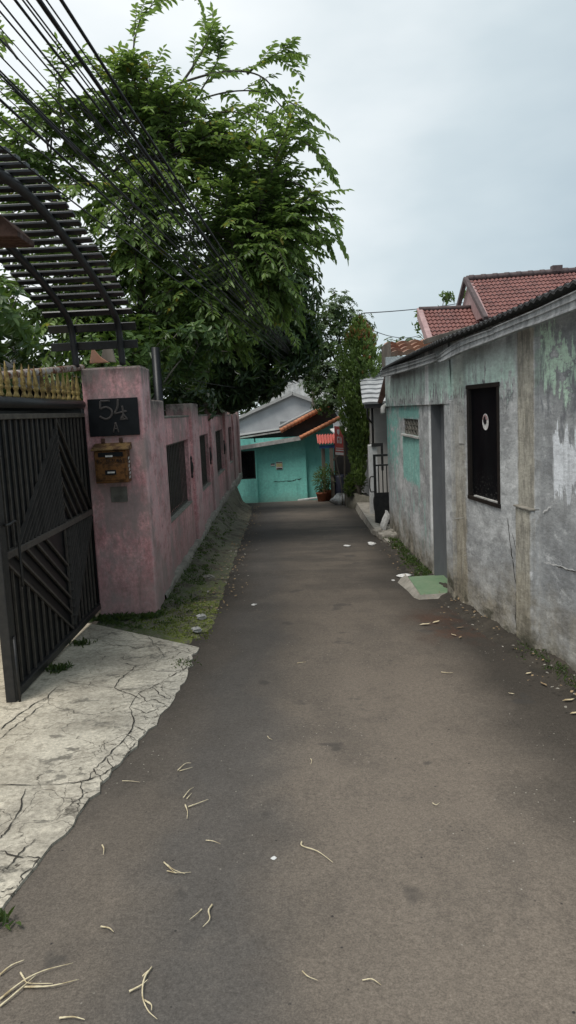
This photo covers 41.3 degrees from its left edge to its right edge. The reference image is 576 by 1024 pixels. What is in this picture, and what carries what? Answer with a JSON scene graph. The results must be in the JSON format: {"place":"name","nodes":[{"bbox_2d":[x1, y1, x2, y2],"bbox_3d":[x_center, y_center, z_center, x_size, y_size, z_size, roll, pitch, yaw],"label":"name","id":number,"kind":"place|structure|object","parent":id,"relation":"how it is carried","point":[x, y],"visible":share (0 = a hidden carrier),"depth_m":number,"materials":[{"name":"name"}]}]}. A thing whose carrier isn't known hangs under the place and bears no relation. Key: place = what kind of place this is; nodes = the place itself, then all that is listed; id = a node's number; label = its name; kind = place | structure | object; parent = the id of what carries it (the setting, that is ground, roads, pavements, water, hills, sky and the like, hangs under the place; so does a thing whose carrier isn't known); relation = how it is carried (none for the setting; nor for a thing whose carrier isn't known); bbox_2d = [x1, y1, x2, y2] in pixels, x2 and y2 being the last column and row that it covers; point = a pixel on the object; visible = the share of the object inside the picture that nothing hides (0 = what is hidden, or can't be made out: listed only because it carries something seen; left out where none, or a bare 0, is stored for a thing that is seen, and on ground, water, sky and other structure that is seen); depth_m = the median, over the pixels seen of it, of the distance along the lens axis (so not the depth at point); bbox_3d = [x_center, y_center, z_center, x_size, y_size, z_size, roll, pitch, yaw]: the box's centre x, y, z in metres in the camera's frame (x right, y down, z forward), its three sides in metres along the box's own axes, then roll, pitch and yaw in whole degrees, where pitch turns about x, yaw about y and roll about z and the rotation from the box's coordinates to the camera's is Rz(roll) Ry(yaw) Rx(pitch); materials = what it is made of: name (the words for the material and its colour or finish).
{"place":"outdoors","nodes":[
{"label":"outdoors","id":0,"kind":"place"},
{"bbox_2d":[0,215,33,247],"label":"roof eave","id":1,"kind":"object","parent":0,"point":[12,235],"visible":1,"depth_m":4.11,"materials":[{"name":"brown wood"}]},
{"bbox_2d":[0,623,198,909],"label":"driveway","id":2,"kind":"structure","parent":0,"point":[70,737],"depth_m":4.09,"materials":[{"name":"concrete"}]},
{"bbox_2d":[0,361,100,702],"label":"iron gate","id":3,"kind":"structure","parent":2,"relation":"on","point":[50,606],"depth_m":5.25,"materials":[{"name":"black metal"}]},
{"bbox_2d":[2,364,84,379],"bbox_3d":[-1.780,-0.906,5.024,0.052,0.302,3.026,-2,8,2],"label":"rusty pipe","id":4,"kind":"object","parent":3,"relation":"attached to","point":[64,369],"visible":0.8,"depth_m":5.62,"materials":[{"name":"metal"}]},
{"bbox_2d":[45,661,73,673],"bbox_3d":[-1.542,1.034,5.133,0.168,0.057,0.212,2,9,32],"label":"weed tuft","id":5,"kind":"object","parent":2,"relation":"on","point":[53,668],"visible":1,"depth_m":5.11,"materials":[{"name":"green plant"}]},
{"bbox_2d":[69,637,97,647],"bbox_3d":[-1.556,0.975,5.753,0.202,0.052,0.188,2,9,30],"label":"weed tuft","id":6,"kind":"object","parent":2,"relation":"on","point":[80,642],"visible":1,"depth_m":5.75,"materials":[{"name":"green plant"}]},
{"bbox_2d":[168,656,201,667],"bbox_3d":[-0.712,1.005,5.205,0.208,0.029,0.282,-5,8,-16],"label":"weed tuft","id":7,"kind":"object","parent":2,"relation":"on","point":[186,662],"visible":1,"depth_m":5.17,"materials":[{"name":"green plant"}]},
{"bbox_2d":[0,55,277,339],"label":"overhead cable","id":8,"kind":"object","parent":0,"point":[5,61],"visible":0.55,"depth_m":3.33,"materials":[{"name":"black rubber"}]},
{"bbox_2d":[0,77,283,342],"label":"overhead cable","id":9,"kind":"object","parent":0,"point":[98,170],"visible":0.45,"depth_m":3.44,"materials":[{"name":"black rubber"}]},
{"bbox_2d":[96,486,251,644],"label":"bank","id":10,"kind":"structure","parent":0,"point":[238,505],"depth_m":8.14,"materials":[{"name":"green plant"}]},
{"bbox_2d":[89,503,236,629],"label":"weeds","id":11,"kind":"object","parent":10,"relation":"on","point":[114,618],"visible":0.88,"depth_m":6.84,"materials":[{"name":"green plant"}]},
{"bbox_2d":[132,583,222,639],"bbox_3d":[-1.057,0.874,6.874,0.960,0.093,2.253,-3,8,0],"label":"moss","id":12,"kind":"object","parent":10,"relation":"on","point":[207,632],"visible":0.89,"depth_m":6.41,"materials":[{"name":"green plant"}]},
{"bbox_2d":[191,626,201,632],"bbox_3d":[-0.718,0.926,6.027,0.078,0.047,0.081,-6,8,-26],"label":"stone","id":13,"kind":"object","parent":10,"relation":"on","point":[197,629],"visible":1,"depth_m":6.00,"materials":[{"name":"grey stone"}]},
{"bbox_2d":[196,614,205,619],"bbox_3d":[-0.734,0.885,6.460,0.095,0.052,0.084,-3,8,0],"label":"stone","id":14,"kind":"object","parent":10,"relation":"on","point":[201,616],"visible":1,"depth_m":6.43,"materials":[{"name":"grey stone"}]},
{"bbox_2d":[203,574,214,577],"bbox_3d":[-0.872,0.714,8.299,0.132,0.073,0.128,1,8,27],"label":"stone","id":15,"kind":"object","parent":10,"relation":"on","point":[208,576],"visible":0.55,"depth_m":8.29,"materials":[{"name":"stone"}]},
{"bbox_2d":[181,506,575,707],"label":"leaf litter","id":16,"kind":"object","parent":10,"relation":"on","point":[370,543],"visible":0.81,"depth_m":7.66,"materials":[{"name":"plant"}]},
{"bbox_2d":[88,509,360,623],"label":"ground","id":17,"kind":"structure","parent":0,"point":[97,614],"depth_m":7.03,"materials":[{"name":"grey concrete"}]},
{"bbox_2d":[0,278,43,395],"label":"yard tree","id":18,"kind":"object","parent":17,"relation":"on","point":[13,325],"visible":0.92,"depth_m":6.96,"materials":[{"name":"green plant"}]},
{"bbox_2d":[0,411,80,413],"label":"garden wall","id":19,"kind":"structure","parent":17,"relation":"on","point":[10,412],"depth_m":9.52,"materials":[{"name":"black metal"}]},
{"bbox_2d":[0,355,82,410],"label":"yard house","id":20,"kind":"structure","parent":17,"relation":"on","point":[9,365],"depth_m":11.00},
{"bbox_2d":[0,310,219,420],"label":"back shrub","id":21,"kind":"object","parent":17,"relation":"on","point":[194,394],"visible":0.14,"depth_m":12.25,"materials":[{"name":"green plant"}]},
{"bbox_2d":[81,365,164,614],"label":"gate pillar","id":22,"kind":"structure","parent":17,"relation":"on","point":[127,535],"depth_m":6.57,"materials":[{"name":"pink paint"}]},
{"bbox_2d":[0,146,137,366],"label":"slatted canopy","id":23,"kind":"object","parent":22,"relation":"on","point":[32,199],"visible":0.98,"depth_m":5.25,"materials":[{"name":"black metal"}]},
{"bbox_2d":[90,350,108,363],"bbox_3d":[-1.633,-1.353,6.608,0.164,0.135,0.035,-3,8,0],"label":"tile shard","id":24,"kind":"object","parent":22,"relation":"on","point":[95,357],"visible":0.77,"depth_m":6.59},
{"bbox_2d":[101,349,115,362],"bbox_3d":[-1.579,-1.380,6.705,0.135,0.145,0.035,-3,8,0],"label":"broken block","id":25,"kind":"object","parent":22,"relation":"on","point":[108,355],"depth_m":6.69,"materials":[{"name":"grey concrete"}]},
{"bbox_2d":[90,438,131,483],"bbox_3d":[-1.472,-0.431,6.405,0.310,0.370,0.162,-3,8,0],"label":"mailbox","id":26,"kind":"object","parent":22,"relation":"attached to","point":[112,463],"visible":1,"depth_m":6.35,"materials":[{"name":"wood"}]},
{"bbox_2d":[97,463,125,480],"bbox_3d":[-1.467,-0.332,6.358,0.230,0.135,0.007,-3,7,0],"label":"door","id":27,"kind":"structure","parent":26,"relation":"in","point":[120,468],"depth_m":6.35,"materials":[{"name":"brown wood"}]},
{"bbox_2d":[87,397,139,436],"bbox_3d":[-1.464,-0.796,6.422,0.420,0.313,0.032,-3,8,0],"label":"number plate","id":28,"kind":"object","parent":22,"relation":"attached to","point":[114,417],"visible":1,"depth_m":6.42,"materials":[{"name":"black metal"}]},
{"bbox_2d":[57,306,236,399],"bbox_3d":[-1.610,-0.974,9.514,2.237,3.205,1.571,-8,9,-37],"label":"hedge shrub","id":29,"kind":"object","parent":17,"relation":"on","point":[203,338],"visible":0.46,"depth_m":9.55,"materials":[{"name":"green plant"}]},
{"bbox_2d":[0,0,353,391],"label":"broadleaf tree","id":30,"kind":"object","parent":17,"relation":"on","point":[266,221],"visible":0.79,"depth_m":9.75,"materials":[{"name":"green plant"}]},
{"bbox_2d":[151,400,242,597],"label":"boundary wall","id":31,"kind":"structure","parent":17,"relation":"on","point":[199,476],"depth_m":9.79,"materials":[{"name":"pink paint"}]},
{"bbox_2d":[151,347,163,407],"bbox_3d":[-1.463,-0.611,8.988,0.110,2.600,0.110,-3,8,0],"label":"thin post","id":32,"kind":"object","parent":31,"relation":"on","point":[157,375],"visible":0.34,"depth_m":8.82,"materials":[{"name":"grey metal"}]},
{"bbox_2d":[98,251,324,414],"bbox_3d":[-1.543,-2.623,14.841,4.643,5.471,2.172,-3,8,0],"label":"mango tree","id":33,"kind":"object","parent":17,"relation":"on","point":[264,379],"visible":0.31,"depth_m":14.44,"materials":[{"name":"green plant"}]},
{"bbox_2d":[239,371,334,414],"bbox_3d":[-1.228,-3.767,33.771,8.009,5.162,1.727,-3,8,0],"label":"backdrop tree","id":34,"kind":"object","parent":17,"relation":"on","point":[241,412],"visible":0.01,"depth_m":33.42,"materials":[{"name":"green plant"}]},
{"bbox_2d":[237,406,339,502],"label":"teal house","id":35,"kind":"structure","parent":17,"relation":"on","point":[283,462],"depth_m":21.00,"materials":[{"name":"paint"}]},
{"bbox_2d":[241,451,255,478],"bbox_3d":[-1.187,-1.285,20.942,0.590,0.770,0.065,-3,7,0],"label":"window","id":36,"kind":"structure","parent":35,"relation":"in","point":[247,457],"depth_m":20.94,"materials":[{"name":"black glass"}]},
{"bbox_2d":[297,288,378,418],"bbox_3d":[1.266,-2.925,19.437,2.107,5.413,1.385,-3,8,0],"label":"tall tree","id":37,"kind":"object","parent":17,"relation":"on","point":[321,382],"visible":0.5,"depth_m":19.08,"materials":[{"name":"green plant"}]},
{"bbox_2d":[346,485,368,508],"bbox_3d":[1.621,-0.292,15.609,1.056,0.622,0.402,0,8,22],"label":"stone planter","id":38,"kind":"object","parent":17,"relation":"on","point":[351,501],"visible":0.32,"depth_m":15.60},
{"bbox_2d":[343,472,367,497],"bbox_3d":[1.387,-0.579,15.775,0.559,0.590,0.594,-3,8,0],"label":"green bush","id":39,"kind":"object","parent":38,"relation":"in","point":[348,482],"visible":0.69,"depth_m":15.67,"materials":[{"name":"green plant"}]},
{"bbox_2d":[333,314,381,494],"bbox_3d":[1.517,-2.083,15.470,1.139,3.752,1.195,-3,8,0],"label":"column tree","id":40,"kind":"object","parent":38,"relation":"in","point":[360,358],"visible":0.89,"depth_m":15.22,"materials":[{"name":"green plant"}]},
{"bbox_2d":[360,373,388,494],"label":"white house","id":41,"kind":"structure","parent":17,"relation":"on","point":[377,420],"depth_m":14.46,"materials":[{"name":"white paint"}]},
{"bbox_2d":[355,502,396,543],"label":"concrete ramp","id":42,"kind":"structure","parent":17,"relation":"on","point":[367,517],"depth_m":12.02,"materials":[{"name":"grey concrete"}]},
{"bbox_2d":[368,443,383,513],"bbox_3d":[1.554,-0.547,13.436,0.245,1.330,0.234,-3,8,0],"label":"white gatepost","id":43,"kind":"object","parent":42,"relation":"on","point":[372,448],"visible":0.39,"depth_m":13.35,"materials":[{"name":"paint"}]},
{"bbox_2d":[369,454,389,523],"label":"black steel gate","id":44,"kind":"structure","parent":42,"relation":"on","point":[381,502],"depth_m":12.07,"materials":[{"name":"black metal"}]},
{"bbox_2d":[372,334,423,368],"bbox_3d":[4.722,-4.130,30.815,3.801,5.895,1.470,-3,8,0],"label":"hazy tree","id":45,"kind":"object","parent":17,"relation":"on","point":[396,340],"visible":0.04,"depth_m":30.40,"materials":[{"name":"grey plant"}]},
{"bbox_2d":[381,339,429,366],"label":"tiled roof end","id":46,"kind":"structure","parent":17,"relation":"on","point":[390,349],"depth_m":13.07,"materials":[{"name":"brown tile"}]},
{"bbox_2d":[412,289,466,333],"bbox_3d":[5.043,-3.945,24.862,2.006,6.467,0.807,-3,8,0],"label":"roofside tree","id":47,"kind":"object","parent":17,"relation":"on","point":[447,296],"visible":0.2,"depth_m":24.39,"materials":[{"name":"green plant"}]},
{"bbox_2d":[377,279,575,671],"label":"grey house","id":48,"kind":"structure","parent":17,"relation":"on","point":[481,431],"depth_m":5.55,"materials":[{"name":"weathered plaster"},{"name":"red clay roof tile"}]},
{"bbox_2d":[380,510,389,529],"bbox_3d":[1.402,0.143,11.052,0.140,0.345,0.080,-3,8,0],"label":"white rag","id":49,"kind":"object","parent":48,"relation":"hanging from","point":[384,521],"visible":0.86,"depth_m":11.02,"materials":[{"name":"fabric"}]},
{"bbox_2d":[440,404,446,577],"bbox_3d":[1.535,-0.138,7.203,0.030,1.750,0.720,-3,7,0],"label":"door","id":50,"kind":"structure","parent":48,"relation":"in","point":[442,405],"depth_m":7.45,"materials":[{"name":"grey metal"}]},
{"bbox_2d":[466,382,500,508],"bbox_3d":[1.526,-0.518,5.811,0.111,0.907,0.694,-3,8,-6],"label":"window","id":51,"kind":"structure","parent":48,"relation":"in","point":[482,400],"depth_m":5.83,"materials":[{"name":"black glass"}]},
{"bbox_2d":[417,265,575,338],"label":"red roofed house","id":52,"kind":"structure","parent":17,"relation":"on","point":[479,295],"depth_m":19.14,"materials":[{"name":"tile"}]},
{"bbox_2d":[0,500,575,1023],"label":"road","id":53,"kind":"structure","parent":0,"point":[456,904],"depth_m":2.95,"materials":[{"name":"grey asphalt"}]},
{"bbox_2d":[0,905,20,929],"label":"weed tuft","id":54,"kind":"object","parent":53,"relation":"on","point":[3,916],"visible":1,"depth_m":2.47,"materials":[{"name":"green plant"}]},
{"bbox_2d":[0,960,78,1006],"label":"dry straw","id":55,"kind":"object","parent":53,"relation":"on","point":[15,986],"visible":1,"depth_m":2.19,"materials":[{"name":"beige plant"}]},
{"bbox_2d":[59,1016,84,1019],"bbox_3d":[-0.580,1.362,2.057,0.075,0.011,0.008,-1,8,10],"label":"dry straw","id":56,"kind":"object","parent":53,"relation":"on","point":[63,1017],"visible":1,"depth_m":2.06,"materials":[{"name":"beige plant"}]},
{"bbox_2d":[129,966,156,1018],"bbox_3d":[-0.406,1.343,2.129,0.071,0.012,0.212,-4,8,-13],"label":"dry straw","id":57,"kind":"object","parent":53,"relation":"on","point":[142,984],"visible":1,"depth_m":2.15,"materials":[{"name":"beige plant"}]},
{"bbox_2d":[163,862,187,873],"bbox_3d":[-0.409,1.278,2.738,0.132,0.011,0.040,2,9,34],"label":"dry straw","id":58,"kind":"object","parent":53,"relation":"on","point":[166,864],"visible":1,"depth_m":2.72,"materials":[{"name":"beige plant"}]},
{"bbox_2d":[185,799,207,816],"bbox_3d":[-0.408,1.230,3.183,0.078,0.011,0.171,1,8,24],"label":"dry straw","id":59,"kind":"object","parent":53,"relation":"on","point":[192,805],"visible":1,"depth_m":3.20,"materials":[{"name":"beige plant"}]},
{"bbox_2d":[204,904,212,925],"bbox_3d":[-0.255,1.301,2.468,0.018,0.013,0.115,-2,8,6],"label":"dry straw","id":60,"kind":"object","parent":53,"relation":"on","point":[211,905],"visible":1,"depth_m":2.47,"materials":[{"name":"beige plant"}]},
{"bbox_2d":[300,841,331,861],"bbox_3d":[0.098,1.250,2.810,0.025,0.011,0.184,-8,9,-37],"label":"dry straw","id":61,"kind":"object","parent":53,"relation":"on","point":[313,849],"visible":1,"depth_m":2.83,"materials":[{"name":"beige plant"}]},
{"bbox_2d":[312,466,330,501],"bbox_3d":[0.813,-0.692,18.670,0.467,0.860,0.483,2,9,34],"label":"potted plant","id":62,"kind":"object","parent":53,"relation":"on","point":[321,495],"visible":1,"depth_m":18.64,"materials":[{"name":"green plant"}]},
{"bbox_2d":[319,461,337,500],"bbox_3d":[0.997,-0.776,18.960,0.522,0.979,0.520,-7,9,-29],"label":"potted plant","id":63,"kind":"object","parent":53,"relation":"on","point":[328,496],"visible":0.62,"depth_m":18.89,"materials":[{"name":"green plant"}]},
{"bbox_2d":[329,493,344,504],"bbox_3d":[1.123,-0.254,16.694,0.360,0.320,0.334,-9,10,-42],"label":"white sack","id":64,"kind":"object","parent":53,"relation":"on","point":[336,499],"visible":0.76,"depth_m":16.61,"materials":[{"name":"plastic"}]},
{"bbox_2d":[334,426,345,505],"bbox_3d":[1.119,-0.972,16.171,0.067,1.700,0.475,-5,8,-19],"label":"red sign","id":65,"kind":"object","parent":53,"relation":"on","point":[340,448],"visible":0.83,"depth_m":16.08,"materials":[{"name":"red metal"}]},
{"bbox_2d":[396,573,410,577],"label":"crumpled litter","id":66,"kind":"object","parent":53,"relation":"on","point":[402,575],"visible":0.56,"depth_m":7.98,"materials":[{"name":"paper"}]},
{"bbox_2d":[0,0,575,415],"label":"sky","id":67,"kind":"structure","parent":0,"point":[453,122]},
{"bbox_2d":[239,374,347,433],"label":"pale gable house","id":68,"kind":"structure","parent":0,"point":[294,401],"depth_m":24.80,"materials":[{"name":"white paint"}]},
{"bbox_2d":[372,330,418,337],"bbox_3d":[3.079,-5.063,21.543,0.018,0.490,8.426,0,8,18],"label":"overhead cable","id":69,"kind":"object","parent":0,"point":[395,337],"visible":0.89,"depth_m":21.24,"materials":[{"name":"grey rubber"}]},
{"bbox_2d":[363,302,462,313],"bbox_3d":[3.896,-5.773,21.454,0.022,1.195,9.146,1,9,29],"label":"overhead cable","id":70,"kind":"object","parent":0,"point":[401,310],"visible":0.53,"depth_m":19.38,"materials":[{"name":"black rubber"}]},
{"bbox_2d":[367,524,575,706],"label":"soil verge","id":71,"kind":"structure","parent":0,"point":[489,630],"depth_m":5.32,"materials":[{"name":"brown soil"}]},
{"bbox_2d":[383,536,575,687],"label":"verge weeds","id":72,"kind":"object","parent":71,"relation":"on","point":[422,568],"visible":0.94,"depth_m":8.00,"materials":[{"name":"green plant"}]},
{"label":"pavement","id":73,"kind":"structure","parent":0,"visible":0},
{"bbox_2d":[298,497,316,500],"bbox_3d":[0.584,-0.362,20.885,0.664,0.079,0.079,-4,8,-11],"label":"white board","id":74,"kind":"object","parent":73,"relation":"on","point":[307,498],"visible":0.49,"depth_m":20.84,"materials":[{"name":"paint"}]},
{"bbox_2d":[317,433,338,497],"bbox_3d":[1.065,-0.990,19.006,0.620,1.900,0.548,-3,8,0],"label":"red awning","id":75,"kind":"object","parent":73,"relation":"on","point":[325,438],"visible":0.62,"depth_m":18.81,"materials":[{"name":"red metal"}]},
{"bbox_2d":[334,474,346,494],"bbox_3d":[1.313,-0.596,18.993,0.400,0.660,0.390,-3,8,0],"label":"dark drum","id":76,"kind":"object","parent":73,"relation":"on","point":[337,483],"visible":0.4,"depth_m":18.81,"materials":[{"name":"plastic"}]},
{"bbox_2d":[330,428,351,476],"bbox_3d":[1.815,-1.000,18.338,1.480,2.225,2.800,-3,8,0],"label":"dark stall","id":77,"kind":"object","parent":73,"relation":"on","point":[340,461],"visible":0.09,"depth_m":19.61,"materials":[{"name":"black paint"}]},
{"bbox_3d":[0.830,-2.569,23.794,0.160,4.200,0.200,-3,7,0],"label":"utility pole","id":78,"kind":"object","parent":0,"visible":0},
{"bbox_2d":[0,75,271,346],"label":"overhead cable","id":79,"kind":"object","parent":78,"relation":"attached to","point":[95,172],"visible":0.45,"depth_m":3.32,"materials":[{"name":"black rubber"}]},
{"bbox_2d":[0,28,273,335],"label":"overhead cable","id":80,"kind":"object","parent":78,"relation":"attached to","point":[109,152],"visible":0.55,"depth_m":3.40,"materials":[{"name":"black rubber"}]},
{"bbox_2d":[0,0,280,346],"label":"overhead cable","id":81,"kind":"object","parent":78,"relation":"attached to","point":[103,130],"visible":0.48,"depth_m":3.26,"materials":[{"name":"black rubber"}]},
{"bbox_2d":[1,1,279,342],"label":"overhead cable","id":82,"kind":"object","parent":78,"relation":"attached to","point":[117,146],"visible":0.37,"depth_m":3.71,"materials":[{"name":"black rubber"}]},
{"bbox_2d":[0,38,282,346],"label":"overhead cable","id":83,"kind":"object","parent":78,"relation":"attached to","point":[30,72],"visible":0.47,"depth_m":3.39,"materials":[{"name":"black rubber"}]},
{"bbox_2d":[0,11,284,346],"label":"overhead cable","id":84,"kind":"object","parent":78,"relation":"attached to","point":[24,40],"visible":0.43,"depth_m":3.35,"materials":[{"name":"black rubber"}]},
{"bbox_2d":[0,145,284,359],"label":"overhead cable","id":85,"kind":"object","parent":78,"relation":"attached to","point":[25,165],"visible":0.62,"depth_m":3.46,"materials":[{"name":"black rubber"}]},
{"bbox_2d":[0,98,286,359],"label":"overhead cable","id":86,"kind":"object","parent":78,"relation":"attached to","point":[9,108],"visible":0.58,"depth_m":3.41,"materials":[{"name":"black rubber"}]},
{"bbox_2d":[0,73,286,352],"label":"overhead cable","id":87,"kind":"object","parent":78,"relation":"attached to","point":[111,183],"visible":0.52,"depth_m":3.62,"materials":[{"name":"black rubber"}]},
{"bbox_2d":[0,70,288,352],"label":"overhead cable","id":88,"kind":"object","parent":78,"relation":"attached to","point":[26,97],"visible":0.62,"depth_m":3.41,"materials":[{"name":"black rubber"}]},
{"bbox_2d":[0,91,288,353],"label":"overhead cable","id":89,"kind":"object","parent":78,"relation":"attached to","point":[112,195],"visible":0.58,"depth_m":3.62,"materials":[{"name":"black rubber"}]},
{"bbox_2d":[14,0,287,348],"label":"overhead cable","id":90,"kind":"object","parent":78,"relation":"attached to","point":[67,67],"visible":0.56,"depth_m":3.27,"materials":[{"name":"black rubber"}]},
{"bbox_2d":[0,117,306,366],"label":"overhead cable","id":91,"kind":"object","parent":78,"relation":"attached to","point":[110,210],"visible":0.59,"depth_m":3.47,"materials":[{"name":"black rubber"}]},
{"bbox_2d":[22,0,291,351],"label":"overhead cable","id":92,"kind":"object","parent":78,"relation":"attached to","point":[40,23],"visible":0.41,"depth_m":3.36,"materials":[{"name":"black rubber"}]},
{"bbox_2d":[26,0,290,345],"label":"overhead cable","id":93,"kind":"object","parent":78,"relation":"attached to","point":[44,23],"visible":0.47,"depth_m":3.31,"materials":[{"name":"black rubber"}]},
{"bbox_2d":[36,0,300,368],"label":"overhead cable","id":94,"kind":"object","parent":78,"relation":"attached to","point":[47,12],"visible":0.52,"depth_m":3.45,"materials":[{"name":"black rubber"}]},
{"bbox_2d":[45,0,292,346],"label":"overhead cable","id":95,"kind":"object","parent":78,"relation":"attached to","point":[58,17],"visible":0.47,"depth_m":3.52,"materials":[{"name":"black rubber"}]},
{"bbox_2d":[59,0,292,354],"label":"overhead cable","id":96,"kind":"object","parent":78,"relation":"attached to","point":[74,20],"visible":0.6,"depth_m":3.62,"materials":[{"name":"black rubber"}]},
{"bbox_2d":[116,358,301,387],"bbox_3d":[-0.645,-2.849,16.163,0.011,0.527,15.060,-1,8,11],"label":"overhead cable","id":97,"kind":"object","parent":78,"relation":"attached to","point":[209,383],"visible":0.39,"depth_m":12.82,"materials":[{"name":"black rubber"}]}
]}

